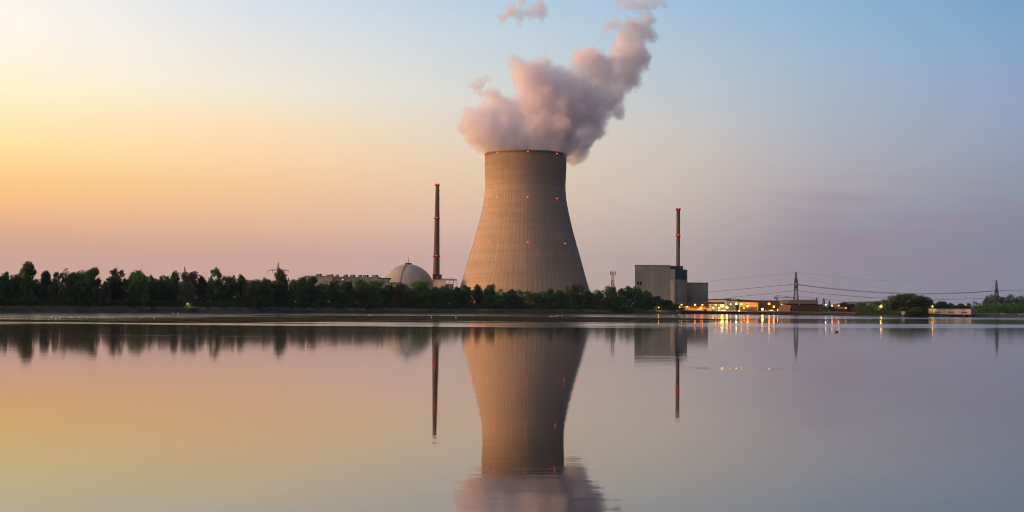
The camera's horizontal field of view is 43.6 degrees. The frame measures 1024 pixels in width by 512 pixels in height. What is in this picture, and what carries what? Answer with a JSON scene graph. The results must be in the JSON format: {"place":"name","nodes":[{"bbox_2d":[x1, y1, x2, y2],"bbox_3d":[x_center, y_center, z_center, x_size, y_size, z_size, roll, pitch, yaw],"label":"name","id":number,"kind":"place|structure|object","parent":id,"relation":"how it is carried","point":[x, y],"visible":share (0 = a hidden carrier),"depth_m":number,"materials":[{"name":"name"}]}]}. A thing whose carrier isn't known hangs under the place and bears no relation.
{"place":"outdoors","nodes":[
{"label":"outdoors","id":0,"kind":"place"},
{"bbox_2d":[0,321,212,323],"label":"mud bank","id":1,"kind":"structure","parent":0,"point":[88,322],"depth_m":318.72,"materials":[{"name":"soil"}]},
{"bbox_2d":[47,318,179,319],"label":"mud bank","id":2,"kind":"structure","parent":0,"point":[109,318],"depth_m":387.46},
{"bbox_2d":[61,319,221,320],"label":"mud bank","id":3,"kind":"structure","parent":0,"point":[139,319],"depth_m":368.41,"materials":[{"name":"soil"}]},
{"bbox_2d":[84,321,323,323],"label":"mud bank","id":4,"kind":"structure","parent":0,"point":[207,322],"depth_m":329.37,"materials":[{"name":"soil"}]},
{"bbox_2d":[106,317,372,319],"bbox_3d":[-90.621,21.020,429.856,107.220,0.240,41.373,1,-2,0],"label":"mud bank","id":5,"kind":"structure","parent":0,"point":[241,318],"depth_m":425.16,"materials":[{"name":"soil"}]},
{"bbox_2d":[204,317,406,318],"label":"mud bank","id":6,"kind":"structure","parent":0,"point":[297,317],"depth_m":458.57,"materials":[{"name":"soil"}]},
{"bbox_2d":[258,319,459,321],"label":"mud bank","id":7,"kind":"structure","parent":0,"point":[367,320],"depth_m":397.56,"materials":[{"name":"soil"}]},
{"bbox_2d":[260,315,520,317],"bbox_3d":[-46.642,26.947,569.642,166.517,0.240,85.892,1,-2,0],"label":"mud bank","id":8,"kind":"structure","parent":0,"point":[390,316],"depth_m":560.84,"materials":[{"name":"soil"}]},
{"bbox_2d":[407,318,532,319],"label":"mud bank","id":9,"kind":"structure","parent":0,"point":[484,319],"depth_m":475.74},
{"bbox_2d":[359,315,610,318],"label":"mud bank","id":10,"kind":"structure","parent":0,"point":[521,317],"depth_m":577.08,"materials":[{"name":"soil"}]},
{"bbox_2d":[0,312,1023,511],"bbox_3d":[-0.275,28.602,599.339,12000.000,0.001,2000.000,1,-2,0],"label":"water","id":11,"kind":"structure","parent":0,"point":[787,413],"depth_m":59.45,"materials":[{"name":"grey liquid"}]},
{"bbox_2d":[0,306,1023,316],"bbox_3d":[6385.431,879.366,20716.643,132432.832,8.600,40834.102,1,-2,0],"label":"ground","id":12,"kind":"structure","parent":0,"point":[155,309],"depth_m":829.97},
{"bbox_2d":[0,271,13,298],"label":"broadleaf tree","id":13,"kind":"object","parent":12,"relation":"on","point":[6,286],"visible":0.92,"depth_m":608.17,"materials":[{"name":"green plant"}]},
{"bbox_2d":[6,273,22,299],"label":"broadleaf tree","id":14,"kind":"object","parent":12,"relation":"on","point":[15,280],"visible":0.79,"depth_m":616.87,"materials":[{"name":"green plant"}]},
{"bbox_2d":[18,261,41,298],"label":"broadleaf tree","id":15,"kind":"object","parent":12,"relation":"on","point":[27,270],"visible":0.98,"depth_m":625.13,"materials":[{"name":"green plant"}]},
{"bbox_2d":[35,270,52,300],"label":"broadleaf tree","id":16,"kind":"object","parent":12,"relation":"on","point":[45,283],"visible":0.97,"depth_m":628.37,"materials":[{"name":"plant"}]},
{"bbox_2d":[49,272,65,299],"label":"broadleaf tree","id":17,"kind":"object","parent":12,"relation":"on","point":[57,277],"visible":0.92,"depth_m":638.07,"materials":[{"name":"green plant"}]},
{"bbox_2d":[59,268,82,300],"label":"broadleaf tree","id":18,"kind":"object","parent":12,"relation":"on","point":[73,284],"visible":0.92,"depth_m":641.01,"materials":[{"name":"green plant"}]},
{"bbox_2d":[76,269,98,298],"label":"broadleaf tree","id":19,"kind":"object","parent":12,"relation":"on","point":[84,278],"visible":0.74,"depth_m":653.82,"materials":[{"name":"green plant"}]},
{"bbox_2d":[85,267,101,302],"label":"broadleaf tree","id":20,"kind":"object","parent":12,"relation":"on","point":[94,271],"visible":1,"depth_m":654.79,"materials":[{"name":"green plant"}]},
{"bbox_2d":[100,281,111,301],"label":"willow tree","id":21,"kind":"object","parent":12,"relation":"on","point":[105,287],"visible":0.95,"depth_m":663.64,"materials":[{"name":"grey plant"}]},
{"bbox_2d":[100,277,127,302],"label":"broadleaf tree","id":22,"kind":"object","parent":12,"relation":"on","point":[116,290],"visible":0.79,"depth_m":672.24,"materials":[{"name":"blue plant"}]},
{"bbox_2d":[107,268,128,299],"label":"broadleaf tree","id":23,"kind":"object","parent":12,"relation":"on","point":[117,274],"visible":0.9,"depth_m":673.75,"materials":[{"name":"green plant"}]},
{"bbox_2d":[125,272,136,300],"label":"broadleaf tree","id":24,"kind":"object","parent":12,"relation":"on","point":[130,278],"visible":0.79,"depth_m":688.07,"materials":[{"name":"green plant"}]},
{"bbox_2d":[127,269,150,304],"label":"broadleaf tree","id":25,"kind":"object","parent":12,"relation":"on","point":[140,292],"visible":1,"depth_m":685.59,"materials":[{"name":"green plant"}]},
{"bbox_2d":[143,274,159,299],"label":"broadleaf tree","id":26,"kind":"object","parent":12,"relation":"on","point":[151,278],"visible":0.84,"depth_m":695.48,"materials":[{"name":"green plant"}]},
{"bbox_2d":[147,280,164,303],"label":"broadleaf tree","id":27,"kind":"object","parent":12,"relation":"on","point":[158,295],"visible":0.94,"depth_m":697.10,"materials":[{"name":"green plant"}]},
{"bbox_2d":[166,271,180,300],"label":"broadleaf tree","id":28,"kind":"object","parent":12,"relation":"on","point":[173,280],"visible":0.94,"depth_m":707.37,"materials":[{"name":"green plant"}]},
{"bbox_2d":[176,281,196,306],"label":"willow tree","id":29,"kind":"object","parent":12,"relation":"on","point":[190,295],"visible":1,"depth_m":701.98,"materials":[{"name":"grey plant"}]},
{"bbox_2d":[177,271,201,301],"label":"broadleaf tree","id":30,"kind":"object","parent":12,"relation":"on","point":[192,277],"visible":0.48,"depth_m":716.85,"materials":[{"name":"green plant"}]},
{"bbox_2d":[197,275,209,301],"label":"broadleaf tree","id":31,"kind":"object","parent":12,"relation":"on","point":[201,280],"visible":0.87,"depth_m":720.89,"materials":[{"name":"green plant"}]},
{"bbox_2d":[203,279,228,301],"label":"broadleaf tree","id":32,"kind":"object","parent":12,"relation":"on","point":[210,294],"visible":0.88,"depth_m":721.09,"materials":[{"name":"green plant"}]},
{"bbox_2d":[208,267,230,300],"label":"broadleaf tree","id":33,"kind":"object","parent":12,"relation":"on","point":[216,272],"visible":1,"depth_m":718.19,"materials":[{"name":"green plant"}]},
{"bbox_2d":[222,275,240,300],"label":"broadleaf tree","id":34,"kind":"object","parent":12,"relation":"on","point":[233,286],"visible":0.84,"depth_m":727.94,"materials":[{"name":"green plant"}]},
{"bbox_2d":[236,274,250,301],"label":"broadleaf tree","id":35,"kind":"object","parent":12,"relation":"on","point":[241,279],"visible":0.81,"depth_m":730.88,"materials":[{"name":"green plant"}]},
{"bbox_2d":[241,280,262,306],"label":"willow tree","id":36,"kind":"object","parent":12,"relation":"on","point":[251,291],"visible":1,"depth_m":725.51,"materials":[{"name":"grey plant"}]},
{"bbox_2d":[250,279,264,301],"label":"broadleaf tree","id":37,"kind":"object","parent":12,"relation":"on","point":[261,292],"visible":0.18,"depth_m":744.49,"materials":[{"name":"green plant"}]},
{"bbox_2d":[260,277,275,301],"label":"broadleaf tree","id":38,"kind":"object","parent":12,"relation":"on","point":[268,289],"visible":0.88,"depth_m":748.79,"materials":[{"name":"green plant"}]},
{"bbox_2d":[267,281,291,305],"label":"broadleaf tree","id":39,"kind":"object","parent":12,"relation":"on","point":[279,294],"visible":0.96,"depth_m":752.33,"materials":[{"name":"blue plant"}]},
{"bbox_2d":[272,268,293,301],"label":"broadleaf tree","id":40,"kind":"object","parent":12,"relation":"on","point":[281,278],"visible":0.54,"depth_m":761.92,"materials":[{"name":"green plant"}]},
{"bbox_2d":[288,279,298,302],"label":"broadleaf tree","id":41,"kind":"object","parent":12,"relation":"on","point":[294,285],"visible":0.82,"depth_m":771.59,"materials":[{"name":"green plant"}]},
{"bbox_2d":[296,276,309,302],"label":"broadleaf tree","id":42,"kind":"object","parent":12,"relation":"on","point":[301,281],"visible":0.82,"depth_m":782.69,"materials":[{"name":"green plant"}]},
{"bbox_2d":[305,276,318,302],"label":"broadleaf tree","id":43,"kind":"object","parent":12,"relation":"on","point":[312,294],"visible":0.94,"depth_m":790.42,"materials":[{"name":"green plant"}]},
{"bbox_2d":[316,281,328,305],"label":"broadleaf tree","id":44,"kind":"object","parent":12,"relation":"on","point":[323,297],"visible":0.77,"depth_m":800.92,"materials":[{"name":"green plant"}]},
{"bbox_2d":[327,279,342,302],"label":"broadleaf tree","id":45,"kind":"object","parent":12,"relation":"on","point":[334,293],"visible":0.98,"depth_m":807.92,"materials":[{"name":"green plant"}]},
{"bbox_2d":[0,305,672,311],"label":"reeds","id":46,"kind":"object","parent":12,"relation":"on","point":[172,307],"visible":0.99,"depth_m":746.77,"materials":[{"name":"green plant"}]},
{"bbox_2d":[6,275,678,309],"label":"undergrowth","id":47,"kind":"object","parent":12,"relation":"on","point":[328,291],"visible":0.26,"depth_m":837.56,"materials":[{"name":"green plant"}]},
{"bbox_2d":[305,274,380,302],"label":"turbine hall","id":48,"kind":"structure","parent":12,"relation":"on","point":[331,277],"depth_m":1295.09,"materials":[{"name":"concrete"}]},
{"bbox_2d":[336,280,357,306],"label":"broadleaf tree","id":49,"kind":"object","parent":12,"relation":"on","point":[346,287],"visible":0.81,"depth_m":819.35,"materials":[{"name":"green plant"}]},
{"bbox_2d":[350,278,372,306],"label":"broadleaf tree","id":50,"kind":"object","parent":12,"relation":"on","point":[359,284],"visible":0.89,"depth_m":829.80,"materials":[{"name":"green plant"}]},
{"bbox_2d":[359,285,379,307],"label":"willow tree","id":51,"kind":"object","parent":12,"relation":"on","point":[373,302],"visible":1,"depth_m":827.29,"materials":[{"name":"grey plant"}]},
{"bbox_2d":[368,277,391,302],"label":"broadleaf tree","id":52,"kind":"object","parent":12,"relation":"on","point":[382,296],"visible":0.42,"depth_m":850.14,"materials":[{"name":"green plant"}]},
{"bbox_2d":[385,284,394,302],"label":"broadleaf tree","id":53,"kind":"object","parent":12,"relation":"on","point":[390,296],"visible":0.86,"depth_m":855.84,"materials":[{"name":"green plant"}]},
{"bbox_2d":[393,283,406,307],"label":"broadleaf tree","id":54,"kind":"object","parent":12,"relation":"on","point":[399,298],"visible":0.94,"depth_m":863.65,"materials":[{"name":"green plant"}]},
{"bbox_2d":[385,257,432,299],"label":"dome building","id":55,"kind":"structure","parent":12,"relation":"on","point":[408,273],"depth_m":1292.64,"materials":[{"name":"concrete"}]},
{"bbox_2d":[401,287,419,307],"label":"broadleaf tree","id":56,"kind":"object","parent":12,"relation":"on","point":[412,299],"visible":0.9,"depth_m":863.02,"materials":[{"name":"green plant"}]},
{"bbox_2d":[410,280,432,305],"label":"broadleaf tree","id":57,"kind":"object","parent":12,"relation":"on","point":[419,287],"visible":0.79,"depth_m":874.07,"materials":[{"name":"green plant"}]},
{"bbox_2d":[427,286,440,304],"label":"broadleaf tree","id":58,"kind":"object","parent":12,"relation":"on","point":[435,290],"visible":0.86,"depth_m":882.11,"materials":[{"name":"green plant"}]},
{"bbox_2d":[432,184,440,286],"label":"chimney","id":59,"kind":"object","parent":12,"relation":"on","point":[436,256],"visible":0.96,"depth_m":1289.82,"materials":[{"name":"concrete"}]},
{"bbox_2d":[434,278,456,303],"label":"pump building","id":60,"kind":"structure","parent":12,"relation":"on","point":[438,283],"depth_m":1270.93,"materials":[{"name":"concrete"}]},
{"bbox_2d":[439,285,454,303],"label":"broadleaf tree","id":61,"kind":"object","parent":12,"relation":"on","point":[445,293],"visible":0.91,"depth_m":892.55,"materials":[{"name":"green plant"}]},
{"bbox_2d":[450,286,462,304],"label":"broadleaf tree","id":62,"kind":"object","parent":12,"relation":"on","point":[457,290],"visible":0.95,"depth_m":899.01,"materials":[{"name":"green plant"}]},
{"bbox_2d":[453,291,473,307],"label":"broadleaf tree","id":63,"kind":"object","parent":12,"relation":"on","point":[465,295],"visible":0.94,"depth_m":900.74,"materials":[{"name":"green plant"}]},
{"bbox_2d":[462,284,471,300],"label":"broadleaf tree","id":64,"kind":"object","parent":12,"relation":"on","point":[466,288],"visible":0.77,"depth_m":908.14,"materials":[{"name":"green plant"}]},
{"bbox_2d":[471,283,485,308],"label":"broadleaf tree","id":65,"kind":"object","parent":12,"relation":"on","point":[477,294],"visible":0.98,"depth_m":912.11,"materials":[{"name":"green plant"}]},
{"bbox_2d":[484,283,495,301],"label":"broadleaf tree","id":66,"kind":"object","parent":12,"relation":"on","point":[488,290],"visible":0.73,"depth_m":920.32,"materials":[{"name":"green plant"}]},
{"bbox_2d":[480,294,500,306],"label":"broadleaf tree","id":67,"kind":"object","parent":12,"relation":"on","point":[494,301],"visible":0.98,"depth_m":912.55,"materials":[{"name":"green plant"}]},
{"bbox_2d":[0,298,1023,313],"bbox_3d":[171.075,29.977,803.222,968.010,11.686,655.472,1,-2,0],"label":"undergrowth","id":68,"kind":"object","parent":12,"relation":"on","point":[60,302],"visible":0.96,"depth_m":781.08,"materials":[{"name":"green plant"}]},
{"bbox_2d":[503,289,521,307],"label":"broadleaf tree","id":69,"kind":"object","parent":12,"relation":"on","point":[512,299],"visible":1,"depth_m":926.95,"materials":[{"name":"green plant"}]},
{"bbox_2d":[532,293,546,307],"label":"broadleaf tree","id":70,"kind":"object","parent":12,"relation":"on","point":[539,299],"visible":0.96,"depth_m":958.47,"materials":[{"name":"green plant"}]},
{"bbox_2d":[543,287,557,304],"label":"broadleaf tree","id":71,"kind":"object","parent":12,"relation":"on","point":[550,295],"visible":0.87,"depth_m":972.31,"materials":[{"name":"green plant"}]},
{"bbox_2d":[555,290,568,306],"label":"broadleaf tree","id":72,"kind":"object","parent":12,"relation":"on","point":[561,298],"visible":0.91,"depth_m":982.12,"materials":[{"name":"green plant"}]},
{"bbox_2d":[565,289,575,304],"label":"broadleaf tree","id":73,"kind":"object","parent":12,"relation":"on","point":[570,300],"visible":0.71,"depth_m":997.63,"materials":[{"name":"green plant"}]},
{"bbox_2d":[566,283,584,303],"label":"broadleaf tree","id":74,"kind":"object","parent":12,"relation":"on","point":[576,288],"visible":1,"depth_m":1003.47,"materials":[{"name":"green plant"}]},
{"bbox_2d":[572,294,586,308],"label":"broadleaf tree","id":75,"kind":"object","parent":12,"relation":"on","point":[581,299],"visible":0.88,"depth_m":1005.72,"materials":[{"name":"green plant"}]},
{"bbox_2d":[582,290,596,306],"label":"broadleaf tree","id":76,"kind":"object","parent":12,"relation":"on","point":[589,297],"visible":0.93,"depth_m":1016.07,"materials":[{"name":"green plant"}]},
{"bbox_2d":[593,292,605,309],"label":"broadleaf tree","id":77,"kind":"object","parent":12,"relation":"on","point":[600,299],"visible":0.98,"depth_m":1032.47,"materials":[{"name":"green plant"}]},
{"bbox_2d":[602,285,621,308],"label":"broadleaf tree","id":78,"kind":"object","parent":12,"relation":"on","point":[610,292],"visible":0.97,"depth_m":1042.85,"materials":[{"name":"green plant"}]},
{"bbox_2d":[607,294,632,309],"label":"broadleaf tree","id":79,"kind":"object","parent":12,"relation":"on","point":[623,304],"visible":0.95,"depth_m":1044.66,"materials":[{"name":"green plant"}]},
{"bbox_2d":[625,286,634,305],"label":"broadleaf tree","id":80,"kind":"object","parent":12,"relation":"on","point":[629,290],"visible":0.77,"depth_m":1067.77,"materials":[{"name":"green plant"}]},
{"bbox_2d":[631,287,645,307],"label":"broadleaf tree","id":81,"kind":"object","parent":12,"relation":"on","point":[638,294],"visible":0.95,"depth_m":1075.59,"materials":[{"name":"green plant"}]},
{"bbox_2d":[642,291,656,309],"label":"broadleaf tree","id":82,"kind":"object","parent":12,"relation":"on","point":[648,299],"visible":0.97,"depth_m":1084.77,"materials":[{"name":"green plant"}]},
{"bbox_2d":[652,296,665,308],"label":"broadleaf tree","id":83,"kind":"object","parent":12,"relation":"on","point":[658,300],"visible":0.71,"depth_m":1100.02,"materials":[{"name":"green plant"}]},
{"bbox_2d":[635,265,686,309],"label":"reactor block","id":84,"kind":"structure","parent":12,"relation":"on","point":[666,282],"depth_m":1188.73,"materials":[{"name":"concrete"}]},
{"bbox_2d":[675,208,680,265],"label":"chimney","id":85,"kind":"object","parent":84,"relation":"on","point":[678,234],"visible":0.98,"depth_m":1262.29,"materials":[{"name":"concrete"}]},
{"bbox_2d":[684,305,706,310],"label":"service building","id":86,"kind":"structure","parent":12,"relation":"on","point":[694,308],"depth_m":1127.76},
{"bbox_2d":[687,282,707,307],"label":"control block","id":87,"kind":"structure","parent":12,"relation":"on","point":[697,294],"depth_m":1218.30,"materials":[{"name":"concrete"}]},
{"bbox_2d":[708,299,726,310],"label":"white hall","id":88,"kind":"structure","parent":12,"relation":"on","point":[717,307],"depth_m":1177.85,"materials":[{"name":"paint"}]},
{"bbox_2d":[726,298,746,310],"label":"grey workshop","id":89,"kind":"structure","parent":12,"relation":"on","point":[733,301],"depth_m":1158.34,"materials":[{"name":"grey"}]},
{"bbox_2d":[739,301,758,310],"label":"panelled shed","id":90,"kind":"structure","parent":12,"relation":"on","point":[752,305],"depth_m":1145.60,"materials":[{"name":"beige"}]},
{"bbox_2d":[747,300,779,310],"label":"brown hall","id":91,"kind":"structure","parent":12,"relation":"on","point":[763,304],"depth_m":1165.87,"materials":[{"name":"brown"}]},
{"bbox_2d":[681,311,851,315],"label":"quay wall","id":92,"kind":"structure","parent":12,"relation":"on","point":[766,313],"depth_m":1100.82,"materials":[{"name":"concrete"}]},
{"bbox_2d":[778,304,790,310],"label":"ochre wedge building","id":93,"kind":"structure","parent":12,"relation":"on","point":[782,307],"depth_m":1116.45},
{"bbox_2d":[793,272,798,299],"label":"power pylon","id":94,"kind":"object","parent":12,"relation":"on","point":[796,285],"visible":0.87,"depth_m":1174.52,"materials":[{"name":"metal"}]},
{"bbox_2d":[780,299,817,310],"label":"long brown flat-roofed hall","id":95,"kind":"structure","parent":12,"relation":"on","point":[793,301],"depth_m":1149.38,"materials":[{"name":"metal"}]},
{"bbox_2d":[791,304,822,311],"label":"brick store","id":96,"kind":"structure","parent":12,"relation":"on","point":[807,307],"depth_m":1112.32,"materials":[{"name":"brown brick"}]},
{"bbox_2d":[855,304,928,315],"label":"undergrowth","id":97,"kind":"object","parent":12,"relation":"on","point":[875,309],"visible":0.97,"depth_m":1037.20,"materials":[{"name":"green plant"}]},
{"bbox_2d":[880,295,909,312],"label":"broadleaf tree","id":98,"kind":"object","parent":12,"relation":"on","point":[892,305],"visible":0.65,"depth_m":1035.87,"materials":[{"name":"green plant"}]},
{"bbox_2d":[885,293,933,311],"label":"broadleaf tree","id":99,"kind":"object","parent":12,"relation":"on","point":[918,304],"visible":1,"depth_m":1025.16,"materials":[{"name":"green plant"}]},
{"bbox_2d":[927,306,974,316],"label":"powerhouse","id":100,"kind":"structure","parent":12,"relation":"on","point":[957,311],"depth_m":1028.93,"materials":[{"name":"beige concrete"}]},
{"bbox_2d":[982,294,1023,312],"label":"undergrowth","id":101,"kind":"object","parent":12,"relation":"on","point":[991,297],"visible":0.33,"depth_m":1314.55,"materials":[{"name":"green plant"}]},
{"bbox_2d":[0,0,1023,306],"label":"sky","id":102,"kind":"structure","parent":0,"point":[876,141],"materials":[{"name":"blue"}]},
{"bbox_2d":[460,149,589,302],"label":"cooling tower","id":103,"kind":"structure","parent":0,"point":[524,240],"depth_m":1262.53,"materials":[{"name":"concrete"}]},
{"bbox_2d":[501,316,752,319],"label":"mud bank","id":104,"kind":"structure","parent":0,"point":[605,317],"depth_m":597.82,"materials":[{"name":"soil"}]},
{"bbox_2d":[567,320,719,321],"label":"mud bank","id":105,"kind":"structure","parent":0,"point":[636,320],"depth_m":475.26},
{"bbox_2d":[619,318,731,319],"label":"mud bank","id":106,"kind":"structure","parent":0,"point":[672,318],"depth_m":573.89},
{"bbox_2d":[614,319,749,320],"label":"mud bank","id":107,"kind":"structure","parent":0,"point":[672,319],"depth_m":532.76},
{"bbox_2d":[838,306,854,311],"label":"brick house","id":108,"kind":"structure","parent":0,"point":[844,309],"depth_m":1098.05,"materials":[{"name":"brown brick"}]},
{"bbox_2d":[824,301,971,309],"bbox_3d":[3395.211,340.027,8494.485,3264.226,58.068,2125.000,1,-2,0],"label":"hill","id":109,"kind":"structure","parent":0,"point":[837,304],"depth_m":8206.16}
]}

